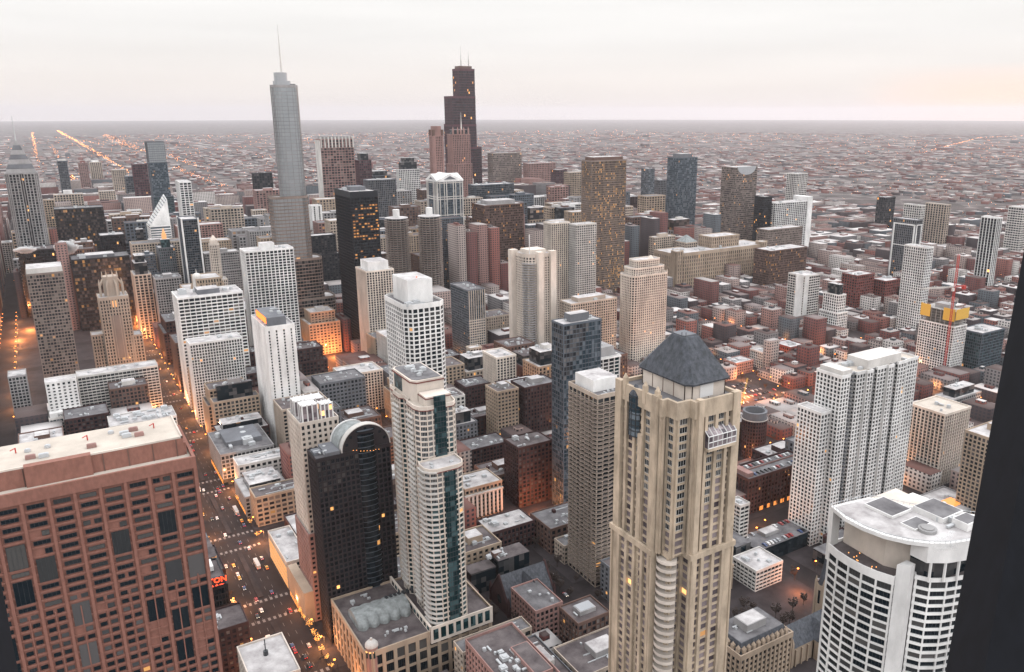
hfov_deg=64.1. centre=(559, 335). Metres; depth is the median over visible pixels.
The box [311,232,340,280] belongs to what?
office tower
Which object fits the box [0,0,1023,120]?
sky
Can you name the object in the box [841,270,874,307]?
brick building
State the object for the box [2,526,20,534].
window
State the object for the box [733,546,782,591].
apartment building
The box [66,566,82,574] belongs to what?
window
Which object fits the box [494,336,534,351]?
office tower
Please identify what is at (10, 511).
window
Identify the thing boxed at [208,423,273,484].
department store
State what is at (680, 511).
window
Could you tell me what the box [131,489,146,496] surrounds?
window
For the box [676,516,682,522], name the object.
window
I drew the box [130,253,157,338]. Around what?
stone tower
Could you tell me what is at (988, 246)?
apartment tower
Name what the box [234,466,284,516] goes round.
shop building
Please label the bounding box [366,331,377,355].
city building
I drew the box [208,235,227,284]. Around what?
stone tower
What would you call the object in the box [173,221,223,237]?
office tower
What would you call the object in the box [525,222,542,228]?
office tower
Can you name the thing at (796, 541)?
parking garage
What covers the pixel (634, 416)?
bow window
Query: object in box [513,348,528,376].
city building
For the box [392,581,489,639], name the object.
terrace window
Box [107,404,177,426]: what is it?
office building
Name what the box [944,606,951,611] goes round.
window
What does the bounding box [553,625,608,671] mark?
city building
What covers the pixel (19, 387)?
office building
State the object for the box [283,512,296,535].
city building
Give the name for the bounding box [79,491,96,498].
window
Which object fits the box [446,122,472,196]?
office tower
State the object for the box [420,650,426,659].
window
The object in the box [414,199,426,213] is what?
office tower
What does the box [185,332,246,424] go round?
office building
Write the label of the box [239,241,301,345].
apartment tower
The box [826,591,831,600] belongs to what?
window
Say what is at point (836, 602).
window
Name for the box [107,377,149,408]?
city building
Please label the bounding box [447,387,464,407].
office tower
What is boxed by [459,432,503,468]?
warehouse
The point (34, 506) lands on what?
window
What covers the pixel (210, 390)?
stone building
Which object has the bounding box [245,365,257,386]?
city building
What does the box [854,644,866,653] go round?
window
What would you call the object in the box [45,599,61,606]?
window
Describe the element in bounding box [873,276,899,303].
brick building
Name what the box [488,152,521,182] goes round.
office tower
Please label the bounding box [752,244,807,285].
office building
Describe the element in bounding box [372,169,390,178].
office tower
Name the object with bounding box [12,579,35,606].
window
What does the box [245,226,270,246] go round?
office tower
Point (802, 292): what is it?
apartment tower
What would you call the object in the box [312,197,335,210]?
office tower
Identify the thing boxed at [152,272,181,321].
office tower
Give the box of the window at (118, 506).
[108,503,123,510]
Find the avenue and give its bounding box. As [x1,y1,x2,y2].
[0,221,974,671]
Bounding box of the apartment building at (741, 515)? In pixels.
[733,496,749,538]
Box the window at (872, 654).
[868,651,882,660]
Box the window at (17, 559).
[5,544,28,571]
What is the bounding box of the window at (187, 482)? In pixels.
[178,479,192,485]
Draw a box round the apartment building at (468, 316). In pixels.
[450,281,485,353]
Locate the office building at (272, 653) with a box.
[237,632,300,671]
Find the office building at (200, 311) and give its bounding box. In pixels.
[171,285,250,408]
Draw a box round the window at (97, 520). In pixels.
[94,517,101,522]
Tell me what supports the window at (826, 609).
in the apartment tower at (896, 558)
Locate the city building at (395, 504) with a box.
[394,498,396,509]
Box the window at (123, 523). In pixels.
[120,520,126,526]
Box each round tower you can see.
[384,209,410,273]
[417,207,443,286]
[739,406,767,458]
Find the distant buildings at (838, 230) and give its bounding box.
[0,132,1023,651]
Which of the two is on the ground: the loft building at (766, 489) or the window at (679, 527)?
the loft building at (766, 489)
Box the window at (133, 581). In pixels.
[120,579,135,586]
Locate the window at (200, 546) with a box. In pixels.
[187,545,201,551]
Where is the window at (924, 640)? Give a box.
[923,639,937,642]
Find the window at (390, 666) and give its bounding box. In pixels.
[387,662,393,671]
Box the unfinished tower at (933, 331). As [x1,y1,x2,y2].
[915,301,969,370]
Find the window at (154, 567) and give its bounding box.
[151,564,157,570]
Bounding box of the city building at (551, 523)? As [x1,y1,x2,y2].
[530,501,567,554]
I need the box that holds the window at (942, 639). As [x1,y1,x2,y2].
[939,637,946,642]
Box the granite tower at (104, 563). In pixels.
[0,415,222,671]
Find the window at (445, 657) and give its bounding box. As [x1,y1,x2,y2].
[442,653,448,662]
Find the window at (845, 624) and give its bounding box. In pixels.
[843,621,853,631]
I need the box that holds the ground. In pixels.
[0,120,1023,278]
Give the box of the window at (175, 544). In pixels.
[163,543,178,549]
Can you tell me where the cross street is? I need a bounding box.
[0,217,1005,671]
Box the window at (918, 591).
[916,589,927,595]
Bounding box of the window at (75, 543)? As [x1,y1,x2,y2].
[61,541,78,548]
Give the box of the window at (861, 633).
[856,629,868,638]
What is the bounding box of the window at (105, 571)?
[93,569,108,576]
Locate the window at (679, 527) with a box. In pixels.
[675,524,682,530]
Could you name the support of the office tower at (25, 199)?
on the pavement
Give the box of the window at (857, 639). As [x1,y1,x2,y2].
[855,636,867,646]
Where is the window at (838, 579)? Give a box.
[836,576,845,585]
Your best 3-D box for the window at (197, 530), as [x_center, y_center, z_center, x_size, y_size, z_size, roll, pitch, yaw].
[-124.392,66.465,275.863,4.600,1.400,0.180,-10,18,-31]
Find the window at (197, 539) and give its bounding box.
[186,537,200,543]
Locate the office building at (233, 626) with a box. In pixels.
[215,601,250,671]
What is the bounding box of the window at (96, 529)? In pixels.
[85,526,101,533]
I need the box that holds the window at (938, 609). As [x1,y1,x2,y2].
[927,607,941,611]
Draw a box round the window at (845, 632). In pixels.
[843,629,852,638]
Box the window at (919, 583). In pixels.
[917,580,928,587]
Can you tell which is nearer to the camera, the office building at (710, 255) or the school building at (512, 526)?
the school building at (512, 526)
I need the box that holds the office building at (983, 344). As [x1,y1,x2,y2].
[962,323,1004,368]
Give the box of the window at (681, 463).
[678,460,685,466]
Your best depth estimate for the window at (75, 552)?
256.86 m
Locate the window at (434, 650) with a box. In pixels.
[431,646,437,655]
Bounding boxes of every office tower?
[0,276,3,296]
[1,240,14,272]
[4,116,49,246]
[11,228,50,257]
[13,258,27,309]
[17,243,70,318]
[25,261,79,391]
[43,198,58,242]
[53,190,84,205]
[54,204,106,251]
[57,159,70,192]
[68,245,93,320]
[70,251,137,330]
[74,238,94,251]
[98,231,126,251]
[105,219,112,231]
[108,211,141,218]
[111,214,150,239]
[123,219,148,253]
[124,175,134,193]
[127,209,141,212]
[129,238,183,283]
[131,163,150,195]
[141,251,159,287]
[146,194,171,238]
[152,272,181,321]
[157,312,176,364]
[169,211,201,221]
[169,333,183,391]
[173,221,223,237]
[176,216,204,283]
[201,237,231,250]
[203,206,219,221]
[203,248,243,295]
[207,205,244,236]
[210,377,260,424]
[228,226,258,248]
[236,234,246,264]
[244,215,263,226]
[244,300,249,345]
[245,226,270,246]
[249,346,255,365]
[252,172,272,188]
[252,187,278,212]
[256,234,271,246]
[257,217,264,226]
[264,213,270,225]
[273,391,327,446]
[296,340,327,375]
[300,305,341,354]
[307,419,397,644]
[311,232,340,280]
[311,368,366,409]
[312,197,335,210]
[313,220,324,233]
[315,135,355,197]
[322,210,335,219]
[324,218,338,250]
[333,401,344,422]
[334,185,380,339]
[355,152,371,185]
[363,178,396,216]
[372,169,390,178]
[376,329,387,363]
[379,217,385,227]
[380,228,385,234]
[380,234,386,250]
[381,251,386,259]
[388,204,420,226]
[396,157,420,203]
[396,189,412,204]
[408,231,419,270]
[409,225,418,232]
[411,252,420,272]
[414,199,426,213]
[416,188,426,199]
[426,172,463,224]
[429,126,444,173]
[440,215,462,289]
[445,356,464,385]
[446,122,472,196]
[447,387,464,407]
[460,350,482,377]
[463,196,482,215]
[466,216,471,228]
[468,181,513,198]
[472,198,523,261]
[485,309,508,343]
[485,381,518,434]
[486,195,508,198]
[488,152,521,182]
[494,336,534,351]
[505,192,533,206]
[510,374,551,431]
[516,201,527,222]
[522,342,552,376]
[523,161,555,181]
[524,214,524,244]
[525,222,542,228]
[527,205,543,222]
[543,204,560,220]
[544,185,567,201]
[545,201,564,205]
[551,169,566,183]
[555,205,574,218]
[559,196,568,200]
[564,171,580,195]
[564,209,580,222]
[569,196,580,201]
[581,156,626,292]
[614,348,627,377]
[625,205,632,215]
[625,215,647,256]
[626,191,629,204]
[635,211,649,214]
[637,194,665,212]
[641,167,654,194]
[654,179,666,211]
[666,153,697,224]
[668,216,688,234]
[719,165,757,240]
[752,195,772,240]
[874,196,895,228]
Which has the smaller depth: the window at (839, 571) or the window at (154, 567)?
the window at (154, 567)
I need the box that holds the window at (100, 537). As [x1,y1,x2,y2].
[87,535,103,542]
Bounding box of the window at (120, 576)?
[118,573,124,578]
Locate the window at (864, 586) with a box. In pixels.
[861,583,873,592]
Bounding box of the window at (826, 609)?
[824,606,830,615]
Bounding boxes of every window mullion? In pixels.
[0,578,17,671]
[945,253,1023,671]
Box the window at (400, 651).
[397,646,404,656]
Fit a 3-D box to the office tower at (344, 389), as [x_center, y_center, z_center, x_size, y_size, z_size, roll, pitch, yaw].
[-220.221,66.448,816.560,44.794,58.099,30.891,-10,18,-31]
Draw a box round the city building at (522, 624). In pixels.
[453,616,531,671]
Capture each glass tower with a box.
[144,141,175,212]
[268,25,336,336]
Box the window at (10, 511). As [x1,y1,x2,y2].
[0,508,16,515]
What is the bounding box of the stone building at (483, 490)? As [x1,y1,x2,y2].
[463,468,502,518]
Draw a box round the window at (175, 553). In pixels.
[164,551,179,557]
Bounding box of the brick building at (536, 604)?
[511,578,562,635]
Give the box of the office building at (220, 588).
[209,557,229,608]
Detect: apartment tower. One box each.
[77,160,90,187]
[89,160,103,178]
[96,189,116,200]
[111,169,126,192]
[175,180,194,215]
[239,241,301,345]
[308,204,322,230]
[355,257,393,351]
[384,272,446,389]
[389,362,467,626]
[466,344,481,351]
[482,347,515,382]
[508,235,556,344]
[543,220,569,318]
[551,310,601,504]
[568,368,616,587]
[569,221,596,297]
[601,341,620,377]
[619,255,667,362]
[630,195,637,207]
[648,232,674,255]
[785,172,807,199]
[785,270,820,316]
[788,347,918,545]
[816,488,974,671]
[819,282,847,327]
[887,217,922,275]
[895,243,933,329]
[903,203,925,240]
[906,395,971,485]
[922,202,950,244]
[974,215,1002,285]
[1003,205,1023,251]
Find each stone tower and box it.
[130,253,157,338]
[135,227,143,240]
[155,229,177,273]
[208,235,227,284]
[251,209,266,214]
[608,326,741,671]
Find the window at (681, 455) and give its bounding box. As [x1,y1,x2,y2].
[678,452,685,458]
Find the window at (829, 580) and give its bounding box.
[827,576,833,586]
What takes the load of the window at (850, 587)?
in the apartment tower at (896, 558)
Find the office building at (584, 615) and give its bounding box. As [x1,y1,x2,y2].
[559,594,608,643]
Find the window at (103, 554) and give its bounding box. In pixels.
[90,552,106,559]
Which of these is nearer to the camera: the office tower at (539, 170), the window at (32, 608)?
the window at (32, 608)
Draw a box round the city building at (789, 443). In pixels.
[785,436,794,451]
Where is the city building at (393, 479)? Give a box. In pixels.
[392,464,395,492]
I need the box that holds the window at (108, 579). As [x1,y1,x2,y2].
[94,577,110,584]
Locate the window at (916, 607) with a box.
[913,605,925,611]
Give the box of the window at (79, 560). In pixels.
[64,558,81,565]
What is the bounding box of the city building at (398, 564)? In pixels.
[397,555,400,576]
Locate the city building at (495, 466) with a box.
[474,457,504,495]
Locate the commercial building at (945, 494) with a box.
[921,486,970,513]
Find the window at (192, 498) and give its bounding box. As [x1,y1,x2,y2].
[180,496,195,502]
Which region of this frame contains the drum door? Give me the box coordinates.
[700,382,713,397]
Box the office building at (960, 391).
[935,381,981,402]
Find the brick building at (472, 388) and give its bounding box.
[454,375,489,407]
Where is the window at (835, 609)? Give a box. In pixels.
[833,606,842,616]
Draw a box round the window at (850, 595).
[847,591,857,601]
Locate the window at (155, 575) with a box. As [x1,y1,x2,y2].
[144,573,158,580]
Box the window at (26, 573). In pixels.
[11,571,29,578]
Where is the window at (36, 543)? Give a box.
[33,538,50,545]
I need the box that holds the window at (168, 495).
[165,493,171,498]
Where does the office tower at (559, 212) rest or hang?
on the pavement
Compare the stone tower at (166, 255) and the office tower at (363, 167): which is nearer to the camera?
the stone tower at (166, 255)
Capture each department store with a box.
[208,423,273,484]
[331,576,492,671]
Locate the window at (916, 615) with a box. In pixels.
[912,612,924,619]
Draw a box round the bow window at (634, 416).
[628,384,640,437]
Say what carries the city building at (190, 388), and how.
on the pavement
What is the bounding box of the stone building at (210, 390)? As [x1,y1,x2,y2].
[202,377,243,433]
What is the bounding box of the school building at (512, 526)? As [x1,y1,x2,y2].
[476,508,534,546]
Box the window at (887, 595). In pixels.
[876,589,889,598]
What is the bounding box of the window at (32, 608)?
[18,605,36,613]
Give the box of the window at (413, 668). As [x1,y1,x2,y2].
[410,664,416,671]
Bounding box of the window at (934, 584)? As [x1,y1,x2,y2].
[931,582,945,587]
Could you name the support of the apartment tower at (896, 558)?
on the pavement
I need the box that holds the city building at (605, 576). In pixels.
[600,557,609,601]
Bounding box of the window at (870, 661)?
[868,658,881,667]
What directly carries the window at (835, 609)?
in the apartment tower at (896, 558)
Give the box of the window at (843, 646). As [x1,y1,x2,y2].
[841,643,851,653]
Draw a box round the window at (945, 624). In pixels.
[942,622,949,626]
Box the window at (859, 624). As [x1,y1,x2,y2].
[857,621,868,631]
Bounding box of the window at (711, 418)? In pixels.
[708,415,713,421]
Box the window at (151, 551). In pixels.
[149,548,155,553]
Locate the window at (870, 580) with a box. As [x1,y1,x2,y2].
[862,574,874,584]
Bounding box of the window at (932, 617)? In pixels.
[926,615,940,619]
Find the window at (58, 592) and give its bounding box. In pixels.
[43,590,60,598]
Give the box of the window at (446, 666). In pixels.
[442,663,448,670]
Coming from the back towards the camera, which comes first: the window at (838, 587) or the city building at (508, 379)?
the city building at (508, 379)
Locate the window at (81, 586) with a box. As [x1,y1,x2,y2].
[69,583,85,591]
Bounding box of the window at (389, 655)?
[386,650,393,660]
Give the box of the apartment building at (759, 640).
[726,607,793,671]
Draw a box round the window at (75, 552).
[63,549,79,557]
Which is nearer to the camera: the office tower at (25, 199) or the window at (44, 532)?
the window at (44, 532)
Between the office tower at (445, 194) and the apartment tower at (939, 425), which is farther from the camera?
the office tower at (445, 194)
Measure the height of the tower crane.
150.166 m
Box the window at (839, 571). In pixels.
[837,568,846,578]
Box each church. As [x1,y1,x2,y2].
[489,559,555,618]
[786,559,826,668]
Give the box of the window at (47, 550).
[45,547,52,552]
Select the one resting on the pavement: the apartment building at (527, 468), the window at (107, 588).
the apartment building at (527, 468)
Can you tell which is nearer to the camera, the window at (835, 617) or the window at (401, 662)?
the window at (835, 617)
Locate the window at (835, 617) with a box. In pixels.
[832,613,841,623]
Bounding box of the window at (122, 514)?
[109,512,125,518]
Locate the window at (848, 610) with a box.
[845,606,855,616]
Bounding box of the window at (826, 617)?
[824,613,829,622]
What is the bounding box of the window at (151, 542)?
[139,540,154,547]
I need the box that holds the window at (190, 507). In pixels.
[181,504,196,511]
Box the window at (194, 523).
[184,521,198,527]
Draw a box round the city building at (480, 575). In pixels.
[466,542,529,593]
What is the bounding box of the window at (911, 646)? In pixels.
[908,644,920,650]
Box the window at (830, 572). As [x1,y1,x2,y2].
[828,569,834,577]
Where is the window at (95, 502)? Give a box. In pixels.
[81,500,97,507]
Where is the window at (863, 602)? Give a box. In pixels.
[859,598,871,608]
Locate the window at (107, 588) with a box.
[96,585,111,592]
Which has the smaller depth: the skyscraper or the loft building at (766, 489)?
the loft building at (766, 489)
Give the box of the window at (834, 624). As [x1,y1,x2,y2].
[832,621,840,631]
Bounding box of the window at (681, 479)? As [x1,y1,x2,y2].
[677,476,684,483]
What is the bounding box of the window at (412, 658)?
[409,654,415,663]
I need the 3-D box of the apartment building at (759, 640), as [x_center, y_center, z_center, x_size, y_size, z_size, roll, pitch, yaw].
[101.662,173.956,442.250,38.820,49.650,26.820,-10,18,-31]
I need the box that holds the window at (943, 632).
[940,629,948,634]
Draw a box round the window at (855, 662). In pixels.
[853,659,864,668]
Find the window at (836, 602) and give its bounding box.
[834,598,842,608]
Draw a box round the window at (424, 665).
[420,661,427,670]
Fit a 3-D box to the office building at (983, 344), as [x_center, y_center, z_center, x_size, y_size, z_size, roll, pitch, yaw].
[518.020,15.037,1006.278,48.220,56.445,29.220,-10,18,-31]
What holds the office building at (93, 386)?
on the pavement
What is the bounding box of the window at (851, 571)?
[849,568,859,578]
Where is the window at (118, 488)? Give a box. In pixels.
[105,486,121,493]
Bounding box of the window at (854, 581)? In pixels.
[848,576,858,585]
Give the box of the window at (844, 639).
[842,636,852,646]
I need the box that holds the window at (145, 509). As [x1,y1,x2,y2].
[143,506,149,511]
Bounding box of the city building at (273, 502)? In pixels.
[249,478,296,526]
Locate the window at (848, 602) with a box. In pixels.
[846,599,856,608]
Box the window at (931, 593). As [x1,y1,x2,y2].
[930,591,943,595]
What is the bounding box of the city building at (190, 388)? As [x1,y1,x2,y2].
[187,367,194,411]
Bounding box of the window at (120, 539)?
[111,529,131,554]
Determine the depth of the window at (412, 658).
452.02 m
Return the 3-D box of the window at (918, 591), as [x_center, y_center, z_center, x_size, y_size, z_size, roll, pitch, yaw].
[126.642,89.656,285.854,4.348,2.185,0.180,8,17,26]
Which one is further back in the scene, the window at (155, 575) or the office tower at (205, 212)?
the office tower at (205, 212)
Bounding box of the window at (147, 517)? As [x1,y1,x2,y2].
[135,515,150,522]
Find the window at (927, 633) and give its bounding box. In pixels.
[924,631,938,635]
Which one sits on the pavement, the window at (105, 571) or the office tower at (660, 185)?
the office tower at (660, 185)
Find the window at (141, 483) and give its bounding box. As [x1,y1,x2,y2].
[129,481,145,487]
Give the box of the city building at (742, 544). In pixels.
[733,531,750,555]
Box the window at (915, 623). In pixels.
[911,620,923,627]
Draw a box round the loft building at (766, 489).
[736,450,792,513]
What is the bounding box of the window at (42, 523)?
[30,520,47,527]
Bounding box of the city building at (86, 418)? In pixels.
[63,402,108,434]
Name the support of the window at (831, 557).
in the apartment tower at (896, 558)
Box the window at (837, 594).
[835,591,843,601]
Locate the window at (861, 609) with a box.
[859,606,870,616]
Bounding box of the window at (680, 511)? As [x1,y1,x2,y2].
[676,508,683,515]
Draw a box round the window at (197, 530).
[185,529,199,535]
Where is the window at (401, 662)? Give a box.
[398,658,404,667]
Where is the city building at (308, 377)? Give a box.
[306,371,333,381]
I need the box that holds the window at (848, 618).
[844,614,854,624]
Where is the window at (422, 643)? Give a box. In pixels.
[419,638,426,648]
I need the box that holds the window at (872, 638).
[870,636,883,644]
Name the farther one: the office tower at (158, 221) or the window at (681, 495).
the office tower at (158, 221)
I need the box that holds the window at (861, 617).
[858,614,869,623]
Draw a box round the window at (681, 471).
[678,468,684,474]
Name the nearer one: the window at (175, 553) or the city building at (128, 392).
the window at (175, 553)
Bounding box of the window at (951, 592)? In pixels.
[946,590,953,595]
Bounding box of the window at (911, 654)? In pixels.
[907,651,919,657]
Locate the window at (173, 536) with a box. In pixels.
[162,534,176,541]
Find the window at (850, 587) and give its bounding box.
[847,584,858,593]
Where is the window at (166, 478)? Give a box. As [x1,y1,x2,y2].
[163,476,169,480]
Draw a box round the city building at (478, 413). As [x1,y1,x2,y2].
[468,404,486,435]
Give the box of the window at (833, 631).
[831,628,839,638]
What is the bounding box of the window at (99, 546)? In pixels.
[88,543,104,550]
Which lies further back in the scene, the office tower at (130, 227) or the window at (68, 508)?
the office tower at (130, 227)
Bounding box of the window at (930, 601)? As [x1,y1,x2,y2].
[928,599,942,603]
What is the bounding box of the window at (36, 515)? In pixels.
[28,511,45,518]
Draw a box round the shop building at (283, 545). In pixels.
[268,525,299,589]
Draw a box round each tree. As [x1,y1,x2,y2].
[492,604,499,619]
[510,611,518,618]
[550,570,558,578]
[554,555,561,566]
[594,588,601,599]
[732,606,739,615]
[738,595,751,608]
[740,604,751,613]
[749,601,756,607]
[771,602,781,618]
[780,613,789,623]
[785,610,794,623]
[788,597,797,610]
[789,565,797,579]
[800,592,807,604]
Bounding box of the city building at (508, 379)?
[495,375,529,382]
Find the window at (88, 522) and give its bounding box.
[83,520,90,525]
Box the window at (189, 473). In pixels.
[177,471,191,477]
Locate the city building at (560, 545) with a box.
[554,534,567,564]
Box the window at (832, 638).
[830,636,838,645]
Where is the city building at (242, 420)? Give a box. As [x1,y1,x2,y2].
[213,412,270,439]
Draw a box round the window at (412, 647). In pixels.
[408,642,415,652]
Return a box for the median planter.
[161,392,280,633]
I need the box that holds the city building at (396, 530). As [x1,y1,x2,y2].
[394,509,399,554]
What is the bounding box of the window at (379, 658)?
[377,654,381,663]
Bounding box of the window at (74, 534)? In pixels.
[60,532,76,539]
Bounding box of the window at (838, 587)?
[836,584,844,593]
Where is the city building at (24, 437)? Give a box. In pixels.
[18,426,63,443]
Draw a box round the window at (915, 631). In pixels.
[910,628,922,634]
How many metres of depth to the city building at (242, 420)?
766.84 m
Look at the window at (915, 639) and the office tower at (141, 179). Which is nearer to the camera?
the window at (915, 639)
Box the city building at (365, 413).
[341,405,381,426]
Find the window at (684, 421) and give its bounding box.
[680,418,687,425]
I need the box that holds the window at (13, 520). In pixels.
[0,517,18,524]
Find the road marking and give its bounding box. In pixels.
[146,350,329,671]
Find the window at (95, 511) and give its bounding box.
[82,509,99,516]
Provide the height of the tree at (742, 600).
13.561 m
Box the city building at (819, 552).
[812,527,843,567]
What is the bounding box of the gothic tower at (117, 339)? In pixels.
[90,270,145,367]
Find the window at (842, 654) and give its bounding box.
[840,651,850,661]
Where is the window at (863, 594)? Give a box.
[860,591,872,600]
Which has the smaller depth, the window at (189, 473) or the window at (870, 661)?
the window at (189, 473)
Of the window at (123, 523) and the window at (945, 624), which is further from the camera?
the window at (945, 624)
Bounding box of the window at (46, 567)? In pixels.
[36,555,58,582]
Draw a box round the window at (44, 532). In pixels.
[41,529,49,535]
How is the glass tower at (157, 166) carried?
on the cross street
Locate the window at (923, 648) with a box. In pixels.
[922,647,935,650]
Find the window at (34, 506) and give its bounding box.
[26,502,44,509]
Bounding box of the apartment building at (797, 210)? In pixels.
[770,195,812,245]
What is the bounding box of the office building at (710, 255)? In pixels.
[654,232,767,286]
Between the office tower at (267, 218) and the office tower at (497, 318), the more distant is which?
the office tower at (267, 218)
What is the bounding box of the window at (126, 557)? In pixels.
[116,554,131,561]
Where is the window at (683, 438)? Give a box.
[679,435,686,441]
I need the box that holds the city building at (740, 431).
[738,411,742,450]
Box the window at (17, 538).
[4,535,22,543]
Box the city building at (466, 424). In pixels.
[455,406,477,439]
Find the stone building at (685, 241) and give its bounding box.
[675,235,697,247]
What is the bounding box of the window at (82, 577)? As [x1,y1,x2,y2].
[67,575,84,582]
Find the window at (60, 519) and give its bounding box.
[56,515,73,521]
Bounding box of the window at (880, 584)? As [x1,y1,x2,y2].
[877,580,890,590]
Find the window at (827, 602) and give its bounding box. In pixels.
[825,598,831,607]
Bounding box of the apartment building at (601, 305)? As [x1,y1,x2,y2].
[560,292,616,347]
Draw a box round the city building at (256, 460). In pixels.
[233,447,281,477]
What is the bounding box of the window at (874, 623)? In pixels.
[872,620,885,629]
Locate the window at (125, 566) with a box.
[117,562,132,569]
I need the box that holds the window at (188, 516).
[183,513,197,519]
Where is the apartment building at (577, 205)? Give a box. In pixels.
[561,202,580,209]
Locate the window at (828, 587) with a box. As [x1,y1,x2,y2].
[826,584,832,593]
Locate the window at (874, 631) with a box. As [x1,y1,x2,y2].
[871,628,884,637]
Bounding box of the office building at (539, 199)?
[534,194,546,205]
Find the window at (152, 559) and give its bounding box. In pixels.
[141,557,156,563]
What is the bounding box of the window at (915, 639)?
[909,636,921,642]
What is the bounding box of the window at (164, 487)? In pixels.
[155,484,170,491]
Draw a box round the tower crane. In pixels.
[923,254,965,365]
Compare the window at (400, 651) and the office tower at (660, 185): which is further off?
the office tower at (660, 185)
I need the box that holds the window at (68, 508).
[55,506,72,513]
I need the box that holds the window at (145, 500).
[132,498,147,504]
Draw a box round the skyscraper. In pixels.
[444,46,481,183]
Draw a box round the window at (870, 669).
[867,666,880,671]
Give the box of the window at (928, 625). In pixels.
[925,623,939,627]
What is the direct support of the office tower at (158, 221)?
on the pavement
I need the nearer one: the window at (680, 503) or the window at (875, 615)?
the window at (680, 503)
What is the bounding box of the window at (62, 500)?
[53,497,70,503]
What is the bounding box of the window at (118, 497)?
[106,495,122,501]
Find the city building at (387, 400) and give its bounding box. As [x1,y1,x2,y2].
[383,377,391,417]
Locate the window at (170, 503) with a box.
[157,501,172,507]
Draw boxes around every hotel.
[44,374,82,434]
[179,272,224,289]
[251,306,300,447]
[287,392,338,623]
[333,361,384,409]
[756,225,802,245]
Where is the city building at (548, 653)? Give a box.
[527,634,571,671]
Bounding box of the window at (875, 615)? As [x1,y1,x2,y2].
[873,612,886,621]
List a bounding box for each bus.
[232,505,238,514]
[253,558,260,568]
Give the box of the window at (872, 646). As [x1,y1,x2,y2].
[869,643,883,652]
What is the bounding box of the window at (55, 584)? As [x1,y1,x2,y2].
[42,582,58,589]
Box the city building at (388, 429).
[383,425,393,463]
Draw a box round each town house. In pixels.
[723,355,753,374]
[750,346,762,367]
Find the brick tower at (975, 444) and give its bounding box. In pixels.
[955,420,991,513]
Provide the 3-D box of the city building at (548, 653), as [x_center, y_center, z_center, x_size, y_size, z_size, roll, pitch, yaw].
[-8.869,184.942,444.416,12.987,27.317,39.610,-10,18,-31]
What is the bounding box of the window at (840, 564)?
[838,560,846,570]
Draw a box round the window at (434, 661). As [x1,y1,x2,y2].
[431,657,437,666]
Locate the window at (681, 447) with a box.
[679,443,685,450]
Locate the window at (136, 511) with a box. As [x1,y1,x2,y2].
[133,509,139,513]
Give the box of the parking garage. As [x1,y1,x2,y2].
[748,521,808,556]
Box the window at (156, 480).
[153,478,159,483]
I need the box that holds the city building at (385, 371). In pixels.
[380,365,388,385]
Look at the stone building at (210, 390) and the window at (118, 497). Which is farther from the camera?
the stone building at (210, 390)
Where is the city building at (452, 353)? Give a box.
[445,348,459,360]
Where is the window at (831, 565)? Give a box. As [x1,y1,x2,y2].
[828,561,834,570]
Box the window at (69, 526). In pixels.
[58,523,75,530]
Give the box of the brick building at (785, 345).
[779,339,802,352]
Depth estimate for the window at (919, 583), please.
284.95 m
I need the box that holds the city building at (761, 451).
[752,439,784,458]
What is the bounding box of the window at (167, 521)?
[158,509,176,534]
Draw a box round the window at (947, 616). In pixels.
[943,614,950,618]
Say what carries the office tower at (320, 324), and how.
on the pavement
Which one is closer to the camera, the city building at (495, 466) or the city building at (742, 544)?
the city building at (742, 544)
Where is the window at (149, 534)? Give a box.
[137,532,152,538]
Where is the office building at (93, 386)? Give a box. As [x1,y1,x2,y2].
[76,360,162,415]
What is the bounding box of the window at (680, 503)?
[676,500,683,507]
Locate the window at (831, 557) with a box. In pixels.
[829,553,835,563]
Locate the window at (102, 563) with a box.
[91,560,107,567]
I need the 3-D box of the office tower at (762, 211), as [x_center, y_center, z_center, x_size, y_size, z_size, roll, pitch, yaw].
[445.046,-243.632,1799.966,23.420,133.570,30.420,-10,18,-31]
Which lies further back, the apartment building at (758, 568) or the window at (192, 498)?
the apartment building at (758, 568)
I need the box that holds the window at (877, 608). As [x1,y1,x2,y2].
[874,605,887,614]
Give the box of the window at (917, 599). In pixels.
[914,597,926,603]
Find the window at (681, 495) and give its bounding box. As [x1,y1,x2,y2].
[677,492,683,499]
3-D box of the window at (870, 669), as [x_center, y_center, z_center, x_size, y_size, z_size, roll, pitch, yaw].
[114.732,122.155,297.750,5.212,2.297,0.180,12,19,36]
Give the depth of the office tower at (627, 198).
1917.37 m
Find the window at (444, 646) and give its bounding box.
[441,642,447,651]
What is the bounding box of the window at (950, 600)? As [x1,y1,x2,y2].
[945,598,952,603]
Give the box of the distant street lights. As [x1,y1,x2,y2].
[5,130,995,280]
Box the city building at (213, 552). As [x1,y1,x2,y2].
[206,537,226,577]
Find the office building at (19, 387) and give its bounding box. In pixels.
[7,368,31,413]
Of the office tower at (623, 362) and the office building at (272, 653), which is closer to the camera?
the office building at (272, 653)
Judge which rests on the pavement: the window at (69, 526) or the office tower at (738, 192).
the office tower at (738, 192)
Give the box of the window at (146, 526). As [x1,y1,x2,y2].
[136,523,151,530]
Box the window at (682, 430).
[679,427,686,433]
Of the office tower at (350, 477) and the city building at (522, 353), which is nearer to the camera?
the office tower at (350, 477)
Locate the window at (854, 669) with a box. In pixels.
[852,666,862,671]
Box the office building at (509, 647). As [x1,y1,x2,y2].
[465,622,559,671]
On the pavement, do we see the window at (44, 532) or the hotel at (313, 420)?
the hotel at (313, 420)
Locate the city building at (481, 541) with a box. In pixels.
[465,524,501,565]
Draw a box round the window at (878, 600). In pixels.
[875,597,888,606]
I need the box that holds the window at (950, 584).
[947,581,955,587]
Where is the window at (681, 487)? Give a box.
[677,484,684,491]
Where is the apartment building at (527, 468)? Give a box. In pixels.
[503,430,551,507]
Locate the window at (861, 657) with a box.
[854,651,865,661]
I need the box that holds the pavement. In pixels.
[0,227,1007,671]

